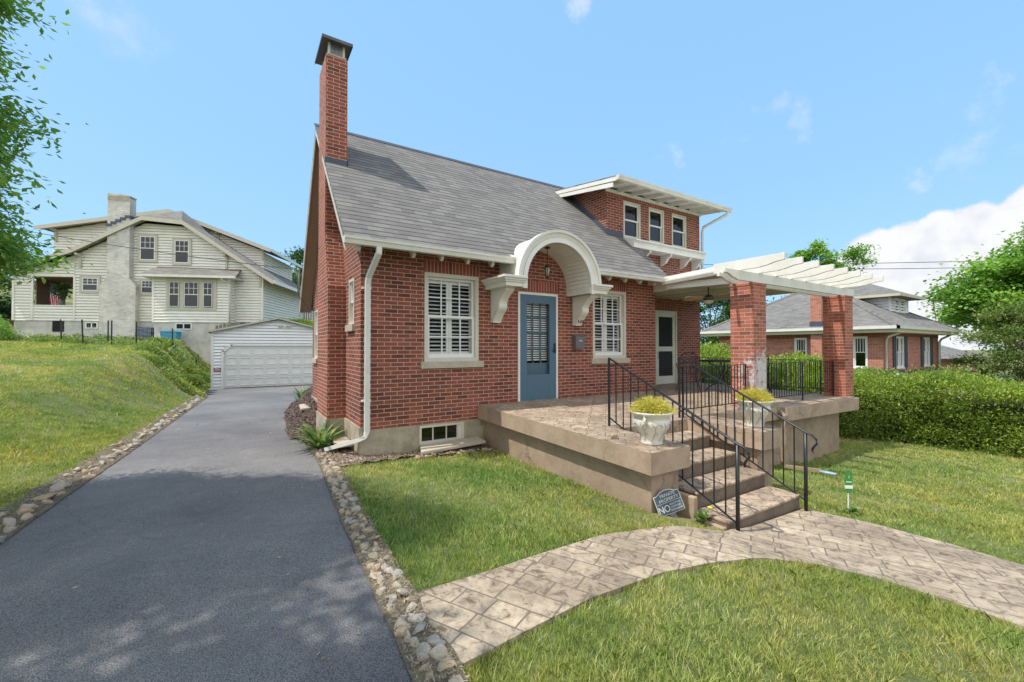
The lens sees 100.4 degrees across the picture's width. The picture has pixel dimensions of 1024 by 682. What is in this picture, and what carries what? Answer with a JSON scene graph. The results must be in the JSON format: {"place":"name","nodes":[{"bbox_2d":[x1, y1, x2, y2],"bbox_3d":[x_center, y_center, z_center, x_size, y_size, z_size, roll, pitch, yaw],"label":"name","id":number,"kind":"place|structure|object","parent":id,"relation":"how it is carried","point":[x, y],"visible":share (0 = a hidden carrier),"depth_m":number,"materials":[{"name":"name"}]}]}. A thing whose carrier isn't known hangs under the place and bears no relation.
{"place":"outdoors","nodes":[
{"label":"outdoors","id":0,"kind":"place"},
{"bbox_2d":[0,346,193,529],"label":"hill lawn grass","id":1,"kind":"structure","parent":0,"point":[110,436],"depth_m":9.17,"materials":[{"name":"green plant"}]},
{"bbox_2d":[0,339,210,392],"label":"hill lawn grass","id":2,"kind":"structure","parent":0,"point":[46,345],"depth_m":15.93,"materials":[{"name":"green plant"}]},
{"bbox_2d":[0,385,412,681],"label":"driveway","id":3,"kind":"structure","parent":0,"point":[119,541],"depth_m":3.17,"materials":[{"name":"grey asphalt"}]},
{"bbox_2d":[283,386,316,443],"bbox_3d":[-5.263,1.730,11.161,1.560,0.532,8.400,1,-1,-32],"label":"mulch bed","id":4,"kind":"object","parent":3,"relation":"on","point":[312,422],"visible":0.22,"depth_m":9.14,"materials":[{"name":"brown plant"}]},
{"bbox_2d":[206,317,312,388],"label":"garage","id":5,"kind":"structure","parent":0,"point":[266,353],"depth_m":21.48,"materials":[{"name":"white plastic"}]},
{"bbox_2d":[224,346,312,387],"bbox_3d":[-11.997,1.298,21.848,4.580,2.085,0.068,1,-1,-32],"label":"garage door","id":6,"kind":"structure","parent":5,"relation":"in","point":[244,366],"depth_m":21.60,"materials":[{"name":"white metal"}]},
{"bbox_2d":[0,280,1023,681],"bbox_3d":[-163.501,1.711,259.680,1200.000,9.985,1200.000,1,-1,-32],"label":"ground","id":7,"kind":"structure","parent":0,"point":[896,640],"depth_m":3.46,"materials":[{"name":"green plant"}]},
{"bbox_2d":[0,315,20,337],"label":"garden bush","id":8,"kind":"object","parent":7,"relation":"on","point":[3,325],"visible":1,"depth_m":20.52,"materials":[{"name":"green plant"}]},
{"bbox_2d":[0,274,35,320],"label":"street tree","id":9,"kind":"object","parent":7,"relation":"on","point":[5,306],"visible":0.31,"depth_m":29.09,"materials":[{"name":"green plant"}]},
{"bbox_2d":[0,0,102,290],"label":"shade tree","id":10,"kind":"object","parent":7,"relation":"on","point":[12,256],"visible":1,"depth_m":4.29,"materials":[{"name":"green plant"}]},
{"bbox_2d":[0,389,208,542],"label":"edging rocks","id":11,"kind":"structure","parent":7,"relation":"on","point":[40,511],"depth_m":5.21,"materials":[{"name":"stone"}]},
{"bbox_2d":[2,517,16,526],"bbox_3d":[-4.676,1.713,3.967,0.083,0.134,0.152,1,-1,-43],"label":"edging rock","id":12,"kind":"object","parent":11,"relation":"on","point":[9,521],"visible":0.7,"depth_m":3.96,"materials":[{"name":"stone"}]},
{"bbox_2d":[16,507,33,514],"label":"edging rock","id":13,"kind":"object","parent":11,"relation":"on","point":[23,510],"visible":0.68,"depth_m":4.24,"materials":[{"name":"beige stone"}]},
{"bbox_2d":[31,492,57,499],"bbox_3d":[-5.136,1.719,4.645,0.266,0.073,0.215,-22,-12,18],"label":"edging rock","id":14,"kind":"object","parent":11,"relation":"on","point":[47,496],"visible":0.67,"depth_m":4.63,"materials":[{"name":"beige stone"}]},
{"bbox_2d":[0,395,206,532],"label":"dry thatch bits","id":15,"kind":"object","parent":11,"relation":"on","point":[95,462],"visible":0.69,"depth_m":6.03,"materials":[{"name":"brown plant"}]},
{"bbox_2d":[0,332,210,388],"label":"weeds along fence","id":16,"kind":"object","parent":7,"relation":"on","point":[69,339],"visible":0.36,"depth_m":20.66,"materials":[{"name":"green plant"}]},
{"bbox_2d":[9,333,210,383],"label":"weeds under wall","id":17,"kind":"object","parent":7,"relation":"on","point":[193,357],"visible":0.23,"depth_m":25.22,"materials":[{"name":"green plant"}]},
{"bbox_2d":[137,327,153,339],"bbox_3d":[-22.833,-0.382,26.740,0.780,0.910,0.670,0,-1,-9],"label":"condenser unit","id":18,"kind":"object","parent":17,"relation":"on","point":[146,331],"visible":0.59,"depth_m":26.43,"materials":[{"name":"grey metal"}]},
{"bbox_2d":[158,330,182,339],"bbox_3d":[-20.814,-0.352,26.026,1.050,0.630,0.600,0,-1,-9],"label":"storage tub","id":19,"kind":"object","parent":17,"relation":"on","point":[177,334],"visible":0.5,"depth_m":25.80,"materials":[{"name":"blue plastic"}]},
{"bbox_2d":[60,319,201,366],"bbox_3d":[-18.199,0.602,20.116,7.278,3.314,0.589,0,-1,3],"label":"wire fence","id":20,"kind":"object","parent":7,"relation":"on","point":[107,339],"visible":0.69,"depth_m":20.16,"materials":[{"name":"metal"}]},
{"bbox_2d":[0,193,305,364],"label":"neighbour house","id":21,"kind":"structure","parent":7,"relation":"on","point":[194,299],"depth_m":26.92,"materials":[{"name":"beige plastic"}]},
{"bbox_2d":[49,283,60,304],"bbox_3d":[-29.172,-2.745,27.229,0.550,1.950,0.124,0,-1,-9],"label":"flag","id":22,"kind":"object","parent":21,"relation":"attached to","point":[53,300],"visible":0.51,"depth_m":27.23,"materials":[{"name":"red fabric"}]},
{"bbox_2d":[48,281,72,304],"bbox_3d":[-28.410,-3.009,26.989,1.255,1.550,1.203,0,-1,-9],"label":"hanging basket","id":23,"kind":"object","parent":21,"relation":"hanging from","point":[65,287],"visible":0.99,"depth_m":26.86,"materials":[{"name":"green plant"}]},
{"bbox_2d":[79,275,100,292],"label":"window","id":24,"kind":"structure","parent":21,"relation":"in","point":[88,284],"depth_m":26.60,"materials":[{"name":"white glass"}]},
{"bbox_2d":[85,322,97,328],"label":"basement window","id":25,"kind":"structure","parent":21,"relation":"in","point":[88,325],"depth_m":26.63,"materials":[{"name":"white glass"}]},
{"bbox_2d":[139,278,151,295],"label":"window","id":26,"kind":"structure","parent":21,"relation":"in","point":[145,284],"depth_m":27.07,"materials":[{"name":"white glass"}]},
{"bbox_2d":[137,234,157,262],"bbox_3d":[-23.181,-5.901,27.168,1.121,1.780,0.110,0,-1,-9],"label":"window","id":27,"kind":"structure","parent":21,"relation":"in","point":[145,241],"depth_m":27.13,"materials":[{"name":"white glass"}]},
{"bbox_2d":[169,282,178,306],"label":"window","id":28,"kind":"structure","parent":21,"relation":"in","point":[173,286],"depth_m":26.58,"materials":[{"name":"white glass"}]},
{"bbox_2d":[172,238,191,264],"bbox_3d":[-21.234,-5.742,27.468,1.101,1.730,0.110,0,-1,-9],"label":"window","id":29,"kind":"structure","parent":21,"relation":"in","point":[181,246],"depth_m":27.43,"materials":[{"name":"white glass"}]},
{"bbox_2d":[175,323,191,329],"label":"basement window","id":30,"kind":"structure","parent":21,"relation":"in","point":[178,326],"depth_m":26.73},
{"bbox_2d":[184,282,198,306],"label":"window","id":31,"kind":"structure","parent":21,"relation":"in","point":[191,289],"depth_m":26.73,"materials":[{"name":"white glass"}]},
{"bbox_2d":[203,282,212,306],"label":"window","id":32,"kind":"structure","parent":21,"relation":"in","point":[207,286],"depth_m":26.87,"materials":[{"name":"white glass"}]},
{"bbox_2d":[135,336,178,347],"bbox_3d":[-16.608,0.131,19.969,1.438,0.718,1.457,0,-1,-8],"label":"bank shrub","id":33,"kind":"object","parent":7,"relation":"on","point":[170,341],"visible":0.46,"depth_m":19.89,"materials":[{"name":"green plant"}]},
{"bbox_2d":[116,340,206,397],"bbox_3d":[-15.137,1.094,18.700,3.249,2.321,9.596,1,-1,-32],"label":"bank ground cover","id":34,"kind":"object","parent":7,"relation":"on","point":[160,354],"visible":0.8,"depth_m":16.25,"materials":[{"name":"green plant"}]},
{"bbox_2d":[177,361,201,374],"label":"bank shrub","id":35,"kind":"object","parent":7,"relation":"on","point":[189,368],"visible":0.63,"depth_m":18.03,"materials":[{"name":"green plant"}]},
{"bbox_2d":[184,374,206,384],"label":"bank shrub","id":36,"kind":"object","parent":7,"relation":"on","point":[196,378],"visible":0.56,"depth_m":17.11,"materials":[{"name":"green plant"}]},
{"bbox_2d":[263,318,312,325],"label":"garden bush","id":37,"kind":"object","parent":7,"relation":"on","point":[304,321],"visible":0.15,"depth_m":28.90,"materials":[{"name":"green plant"}]},
{"bbox_2d":[278,245,303,285],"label":"hill tree","id":38,"kind":"object","parent":7,"relation":"on","point":[296,256],"visible":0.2,"depth_m":51.94,"materials":[{"name":"green plant"}]},
{"bbox_2d":[309,447,467,681],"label":"verge soil","id":39,"kind":"structure","parent":7,"relation":"on","point":[430,660],"depth_m":2.78,"materials":[{"name":"brown soil"}]},
{"bbox_2d":[285,418,347,450],"bbox_3d":[-3.171,1.553,7.069,1.036,0.515,1.140,0,-1,-15],"label":"daylily","id":40,"kind":"object","parent":39,"relation":"on","point":[320,439],"visible":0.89,"depth_m":7.07,"materials":[{"name":"green plant"}]},
{"bbox_2d":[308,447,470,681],"bbox_3d":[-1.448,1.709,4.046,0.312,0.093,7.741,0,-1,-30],"label":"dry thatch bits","id":41,"kind":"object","parent":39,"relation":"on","point":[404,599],"visible":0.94,"depth_m":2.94,"materials":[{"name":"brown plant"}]},
{"bbox_2d":[394,626,406,636],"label":"edging rock","id":42,"kind":"object","parent":39,"relation":"on","point":[401,629],"visible":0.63,"depth_m":2.45,"materials":[{"name":"beige stone"}]},
{"bbox_2d":[394,617,410,629],"bbox_3d":[-0.644,1.690,2.532,0.111,0.072,0.071,0,-1,14],"label":"edging rock","id":43,"kind":"object","parent":39,"relation":"on","point":[400,620],"visible":0.65,"depth_m":2.53,"materials":[{"name":"stone"}]},
{"bbox_2d":[407,613,425,623],"bbox_3d":[-0.579,1.688,2.586,0.107,0.042,0.076,3,9,8],"label":"edging rock","id":44,"kind":"object","parent":39,"relation":"on","point":[415,616],"visible":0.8,"depth_m":2.58,"materials":[{"name":"grey stone"}]},
{"bbox_2d":[413,622,425,632],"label":"edging rock","id":45,"kind":"object","parent":39,"relation":"on","point":[419,627],"visible":0.98,"depth_m":2.48,"materials":[{"name":"grey stone"}]},
{"bbox_2d":[415,642,430,654],"bbox_3d":[-0.487,1.687,2.322,0.115,0.038,0.102,-24,10,8],"label":"edging rock","id":46,"kind":"object","parent":39,"relation":"on","point":[426,647],"visible":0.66,"depth_m":2.32,"materials":[{"name":"stone"}]},
{"bbox_2d":[427,636,444,647],"bbox_3d":[-0.425,1.677,2.369,0.094,0.050,0.078,18,-17,-18],"label":"edging rock","id":47,"kind":"object","parent":39,"relation":"on","point":[433,641],"visible":0.66,"depth_m":2.35,"materials":[{"name":"grey stone"}]},
{"bbox_2d":[429,643,447,660],"bbox_3d":[-0.393,1.684,2.305,0.112,0.043,0.101,16,10,5],"label":"edging rock","id":48,"kind":"object","parent":39,"relation":"on","point":[435,650],"visible":0.83,"depth_m":2.29,"materials":[{"name":"stone"}]},
{"bbox_2d":[437,654,452,670],"bbox_3d":[-0.347,1.686,2.229,0.063,0.042,0.129,0,-1,19],"label":"edging rock","id":49,"kind":"object","parent":39,"relation":"on","point":[441,663],"visible":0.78,"depth_m":2.21,"materials":[{"name":"beige stone"}]},
{"bbox_2d":[319,442,493,465],"bbox_3d":[-1.978,1.811,7.501,2.730,0.133,2.100,1,-1,-32],"label":"gravel bed","id":50,"kind":"object","parent":7,"relation":"on","point":[349,455],"visible":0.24,"depth_m":6.62,"materials":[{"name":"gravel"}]},
{"bbox_2d":[332,435,352,447],"bbox_3d":[-2.824,1.669,7.054,0.259,0.078,0.648,1,-1,-32],"label":"stone slab","id":51,"kind":"object","parent":50,"relation":"on","point":[340,439],"depth_m":7.09,"materials":[{"name":"beige stone"}]},
{"bbox_2d":[420,436,485,454],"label":"stone slab","id":52,"kind":"structure","parent":50,"relation":"on","point":[447,445],"depth_m":7.12,"materials":[{"name":"beige stone"}]},
{"bbox_2d":[299,33,731,455],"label":"brick house","id":53,"kind":"structure","parent":7,"relation":"on","point":[437,300],"depth_m":8.07,"materials":[{"name":"brick"}]},
{"bbox_2d":[296,269,315,310],"bbox_3d":[-5.118,-1.280,10.538,0.553,1.071,0.182,0,-1,19],"label":"service mast","id":54,"kind":"object","parent":53,"relation":"attached to","point":[298,283],"visible":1,"depth_m":10.66,"materials":[{"name":"metal"}]},
{"bbox_2d":[23,230,296,269],"bbox_3d":[-14.486,-3.510,12.887,18.814,3.537,0.017,0,-1,13],"label":"service wire","id":55,"kind":"object","parent":54,"relation":"attached to","point":[171,253],"visible":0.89,"depth_m":11.62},
{"bbox_2d":[314,309,317,358],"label":"window","id":56,"kind":"structure","parent":53,"relation":"in","point":[316,312],"depth_m":10.71,"materials":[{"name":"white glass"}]},
{"bbox_2d":[349,278,353,323],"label":"window","id":57,"kind":"structure","parent":53,"relation":"in","point":[351,282],"depth_m":7.32,"materials":[{"name":"white glass"}]},
{"bbox_2d":[419,422,463,444],"bbox_3d":[-1.218,1.578,7.363,0.820,0.310,0.075,1,-1,-32],"label":"basement window","id":58,"kind":"structure","parent":53,"relation":"in","point":[436,433],"depth_m":7.37,"materials":[{"name":"white glass"}]},
{"bbox_2d":[420,272,483,368],"bbox_3d":[-1.072,-0.347,7.542,1.190,1.635,0.245,1,-1,-32],"label":"window","id":59,"kind":"structure","parent":53,"relation":"in","point":[456,359],"depth_m":7.59,"materials":[{"name":"white glass"}]},
{"bbox_2d":[520,294,555,400],"bbox_3d":[0.500,0.127,8.497,0.885,2.067,0.224,1,-1,-32],"label":"door","id":60,"kind":"structure","parent":53,"relation":"in","point":[537,380],"depth_m":8.53,"materials":[{"name":"blue paint"}]},
{"bbox_2d":[544,247,550,278],"bbox_3d":[0.676,-1.499,8.136,0.132,0.615,0.132,1,-1,-32],"label":"pendant lantern","id":61,"kind":"object","parent":53,"relation":"hanging from","point":[547,267],"visible":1,"depth_m":8.11,"materials":[{"name":"black metal"}]},
{"bbox_2d":[572,334,585,348],"bbox_3d":[1.403,0.017,8.947,0.250,0.315,0.132,1,-1,-32],"label":"mailbox","id":62,"kind":"object","parent":53,"relation":"attached to","point":[579,341],"visible":1,"depth_m":8.90,"materials":[{"name":"grey paint"}]},
{"bbox_2d":[591,291,629,363],"bbox_3d":[2.158,-0.313,9.600,1.190,1.625,0.245,1,-1,-32],"label":"window","id":63,"kind":"structure","parent":53,"relation":"in","point":[620,357],"depth_m":9.67,"materials":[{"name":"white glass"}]},
{"bbox_2d":[623,200,640,238],"bbox_3d":[3.151,-3.177,11.310,0.660,0.970,0.085,1,-1,-32],"label":"window","id":64,"kind":"structure","parent":53,"relation":"in","point":[631,211],"depth_m":11.36,"materials":[{"name":"white glass"}]},
{"bbox_2d":[649,207,663,243],"bbox_3d":[3.973,-3.170,11.834,0.650,0.970,0.085,1,-1,-32],"label":"window","id":65,"kind":"structure","parent":53,"relation":"in","point":[656,216],"depth_m":11.88,"materials":[{"name":"white glass"}]},
{"bbox_2d":[656,312,675,383],"bbox_3d":[4.311,0.202,11.936,0.840,1.990,0.097,1,-1,-32],"label":"screen door","id":66,"kind":"structure","parent":53,"relation":"in","point":[665,322],"depth_m":11.97,"materials":[{"name":"paint"}]},
{"bbox_2d":[672,213,685,247],"bbox_3d":[4.808,-3.163,12.366,0.670,0.970,0.085,1,-1,-32],"label":"window","id":67,"kind":"structure","parent":53,"relation":"in","point":[678,221],"depth_m":12.42,"materials":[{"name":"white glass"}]},
{"bbox_2d":[477,382,858,512],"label":"raised patio","id":68,"kind":"structure","parent":7,"relation":"on","point":[569,437],"depth_m":6.28,"materials":[{"name":"beige paint"}]},
{"bbox_2d":[631,409,672,445],"bbox_3d":[1.603,0.989,4.897,0.501,0.372,0.476,1,-1,-32],"label":"urn","id":69,"kind":"object","parent":68,"relation":"on","point":[652,430],"visible":0.89,"depth_m":4.75,"materials":[{"name":"ceramic"}]},
{"bbox_2d":[628,393,679,415],"bbox_3d":[1.590,0.724,4.911,0.580,0.264,0.596,1,-1,-32],"label":"gold shrub","id":70,"kind":"object","parent":69,"relation":"in","point":[650,405],"visible":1,"depth_m":4.81,"materials":[{"name":"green plant"}]},
{"bbox_2d":[675,352,700,392],"bbox_3d":[4.186,0.727,10.142,0.522,0.935,0.511,0,-1,27],"label":"patio chair","id":71,"kind":"object","parent":68,"relation":"on","point":[686,357],"visible":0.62,"depth_m":10.29,"materials":[{"name":"black metal"}]},
{"bbox_2d":[682,364,746,417],"bbox_3d":[3.402,0.801,7.090,1.811,0.796,0.023,1,-1,-32],"label":"porch railing","id":72,"kind":"object","parent":68,"relation":"on","point":[744,373],"visible":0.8,"depth_m":7.06,"materials":[{"name":"black metal"}]},
{"bbox_2d":[699,359,730,392],"bbox_3d":[5.015,0.826,10.133,1.034,0.749,1.035,1,-1,-32],"label":"patio table","id":73,"kind":"object","parent":68,"relation":"on","point":[715,360],"visible":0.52,"depth_m":10.16,"materials":[{"name":"black metal"}]},
{"bbox_2d":[729,282,766,406],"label":"brick pillar","id":74,"kind":"structure","parent":68,"relation":"on","point":[748,320],"depth_m":7.64,"materials":[{"name":"red brick"}]},
{"bbox_2d":[735,398,772,427],"bbox_3d":[3.381,1.005,5.958,0.476,0.372,0.476,0,-1,15],"label":"urn","id":75,"kind":"object","parent":68,"relation":"on","point":[757,409],"visible":0.81,"depth_m":5.82,"materials":[{"name":"ceramic"}]},
{"bbox_2d":[733,386,777,403],"bbox_3d":[3.378,0.737,5.964,0.606,0.261,0.571,1,-1,-32],"label":"gold shrub","id":76,"kind":"object","parent":75,"relation":"in","point":[758,395],"visible":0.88,"depth_m":5.86,"materials":[{"name":"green plant"}]},
{"bbox_2d":[695,357,820,393],"bbox_3d":[6.290,0.859,11.241,0.023,0.796,3.223,1,-1,-32],"label":"porch railing","id":77,"kind":"object","parent":68,"relation":"on","point":[767,370],"visible":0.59,"depth_m":10.70,"materials":[{"name":"black metal"}]},
{"bbox_2d":[766,361,833,399],"bbox_3d":[5.869,0.824,8.709,3.170,0.796,0.023,1,-1,-32],"label":"porch railing","id":78,"kind":"object","parent":68,"relation":"on","point":[832,372],"visible":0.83,"depth_m":8.73,"materials":[{"name":"black metal"}]},
{"bbox_2d":[778,410,836,475],"bbox_3d":[5.208,1.785,7.548,0.848,1.052,0.137,-1,-1,33],"label":"drain pipe","id":79,"kind":"object","parent":68,"relation":"attached to","point":[782,413],"visible":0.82,"depth_m":7.65,"materials":[{"name":"beige metal"}]},
{"bbox_2d":[822,295,853,396],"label":"brick pillar","id":80,"kind":"structure","parent":68,"relation":"on","point":[838,330],"depth_m":9.53,"materials":[{"name":"red brick"}]},
{"bbox_2d":[648,252,883,301],"bbox_3d":[4.933,-1.283,9.742,5.190,0.532,4.380,1,-1,-32],"label":"pergola","id":81,"kind":"object","parent":80,"relation":"on","point":[778,273],"visible":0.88,"depth_m":8.59,"materials":[{"name":"white paint"}]},
{"bbox_2d":[683,287,729,303],"bbox_3d":[4.398,-1.021,9.624,1.176,0.390,1.142,1,-1,-32],"label":"ceiling fan","id":82,"kind":"object","parent":81,"relation":"hanging from","point":[708,299],"visible":0.95,"depth_m":9.53,"materials":[{"name":"brown wood"}]},
{"bbox_2d":[653,489,684,517],"bbox_3d":[1.690,1.815,4.574,0.349,0.431,0.093,0,-1,-5],"label":"yard sign","id":83,"kind":"object","parent":7,"relation":"on","point":[668,502],"visible":1,"depth_m":4.58,"materials":[{"name":"metal"}]},
{"bbox_2d":[692,506,711,522],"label":"dandelion","id":84,"kind":"object","parent":7,"relation":"on","point":[701,516],"visible":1,"depth_m":4.49,"materials":[{"name":"green plant"}]},
{"bbox_2d":[700,341,730,364],"bbox_3d":[9.398,1.462,20.166,4.466,3.100,4.712,0,-1,27],"label":"garden bush","id":85,"kind":"object","parent":7,"relation":"on","point":[720,351],"visible":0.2,"depth_m":19.45,"materials":[{"name":"green plant"}]},
{"bbox_2d":[417,509,1023,666],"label":"walkway","id":86,"kind":"structure","parent":7,"relation":"on","point":[472,616],"depth_m":3.49,"materials":[{"name":"beige stone"}]},
{"bbox_2d":[665,430,800,530],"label":"front steps","id":87,"kind":"structure","parent":7,"relation":"on","point":[760,502],"depth_m":5.08,"materials":[{"name":"beige paint"}]},
{"bbox_2d":[608,357,749,530],"bbox_3d":[1.857,1.138,5.081,0.037,1.846,1.943,1,-1,-32],"label":"stair railing","id":88,"kind":"object","parent":87,"relation":"on","point":[737,476],"visible":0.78,"depth_m":4.69,"materials":[{"name":"black metal"}]},
{"bbox_2d":[678,356,817,510],"bbox_3d":[3.086,1.163,5.804,0.037,1.876,1.883,1,-1,-32],"label":"stair railing","id":89,"kind":"object","parent":87,"relation":"on","point":[805,447],"visible":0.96,"depth_m":5.63,"materials":[{"name":"black metal"}]},
{"bbox_2d":[700,296,774,362],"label":"dark tree","id":90,"kind":"object","parent":7,"relation":"on","point":[725,305],"visible":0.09,"depth_m":41.84,"materials":[{"name":"green plant"}]},
{"bbox_2d":[766,351,822,376],"bbox_3d":[12.911,1.733,19.158,3.708,2.661,4.357,-1,-1,39],"label":"garden bush","id":91,"kind":"object","parent":7,"relation":"on","point":[799,358],"visible":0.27,"depth_m":18.59,"materials":[{"name":"green plant"}]},
{"bbox_2d":[781,238,879,297],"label":"slender tree","id":92,"kind":"object","parent":7,"relation":"on","point":[852,254],"visible":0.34,"depth_m":43.07,"materials":[{"name":"green plant"}]},
{"bbox_2d":[700,284,992,394],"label":"neighbour house","id":93,"kind":"structure","parent":7,"relation":"on","point":[890,331],"depth_m":22.63,"materials":[{"name":"brick"}]},
{"bbox_2d":[794,338,806,356],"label":"window","id":94,"kind":"structure","parent":93,"relation":"in","point":[800,344],"depth_m":22.98,"materials":[{"name":"white glass"}]},
{"bbox_2d":[853,336,867,367],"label":"window","id":95,"kind":"structure","parent":93,"relation":"in","point":[860,343],"depth_m":20.75,"materials":[{"name":"white glass"}]},
{"bbox_2d":[896,336,900,368],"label":"window","id":96,"kind":"structure","parent":93,"relation":"in","point":[897,337],"depth_m":21.11,"materials":[{"name":"white glass"}]},
{"bbox_2d":[900,336,904,368],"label":"window","id":97,"kind":"structure","parent":93,"relation":"in","point":[901,338],"depth_m":21.41,"materials":[{"name":"white glass"}]},
{"bbox_2d":[924,337,927,366],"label":"window","id":98,"kind":"structure","parent":93,"relation":"in","point":[925,338],"depth_m":23.32,"materials":[{"name":"white glass"}]},
{"bbox_2d":[927,337,930,366],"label":"window","id":99,"kind":"structure","parent":93,"relation":"in","point":[928,339],"depth_m":23.61,"materials":[{"name":"white glass"}]},
{"bbox_2d":[845,470,852,508],"bbox_3d":[4.175,1.904,5.291,0.096,0.600,0.022,0,-1,5],"label":"garden sign","id":100,"kind":"object","parent":7,"relation":"on","point":[848,482],"visible":0.95,"depth_m":5.29,"materials":[{"name":"green plastic"}]},
{"bbox_2d":[844,504,862,514],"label":"lawn weed","id":101,"kind":"object","parent":7,"relation":"on","point":[853,508],"visible":0.96,"depth_m":5.21,"materials":[{"name":"green plant"}]},
{"bbox_2d":[700,362,1023,458],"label":"hedge","id":102,"kind":"object","parent":7,"relation":"on","point":[890,409],"visible":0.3,"depth_m":10.70,"materials":[{"name":"green plant"}]},
{"bbox_2d":[853,366,909,388],"bbox_3d":[15.541,2.092,18.772,3.629,2.049,3.625,1,-1,-32],"label":"garden bush","id":103,"kind":"object","parent":7,"relation":"on","point":[871,370],"visible":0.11,"depth_m":18.22,"materials":[{"name":"green plant"}]},
{"bbox_2d":[941,345,994,374],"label":"neighbour house","id":104,"kind":"structure","parent":7,"relation":"on","point":[945,351],"depth_m":30.88,"materials":[{"name":"white plastic"}]},
{"bbox_2d":[914,222,1023,353],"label":"maple tree","id":105,"kind":"object","parent":7,"relation":"on","point":[983,286],"visible":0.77,"depth_m":38.54,"materials":[{"name":"green plant"}]},
{"bbox_2d":[942,298,1023,385],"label":"blossom tree","id":106,"kind":"object","parent":7,"relation":"on","point":[1016,316],"visible":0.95,"depth_m":22.59,"materials":[{"name":"green plant"}]},
{"bbox_2d":[0,0,1023,349],"label":"sky","id":107,"kind":"structure","parent":0,"point":[897,126],"materials":[{"name":"blue"}]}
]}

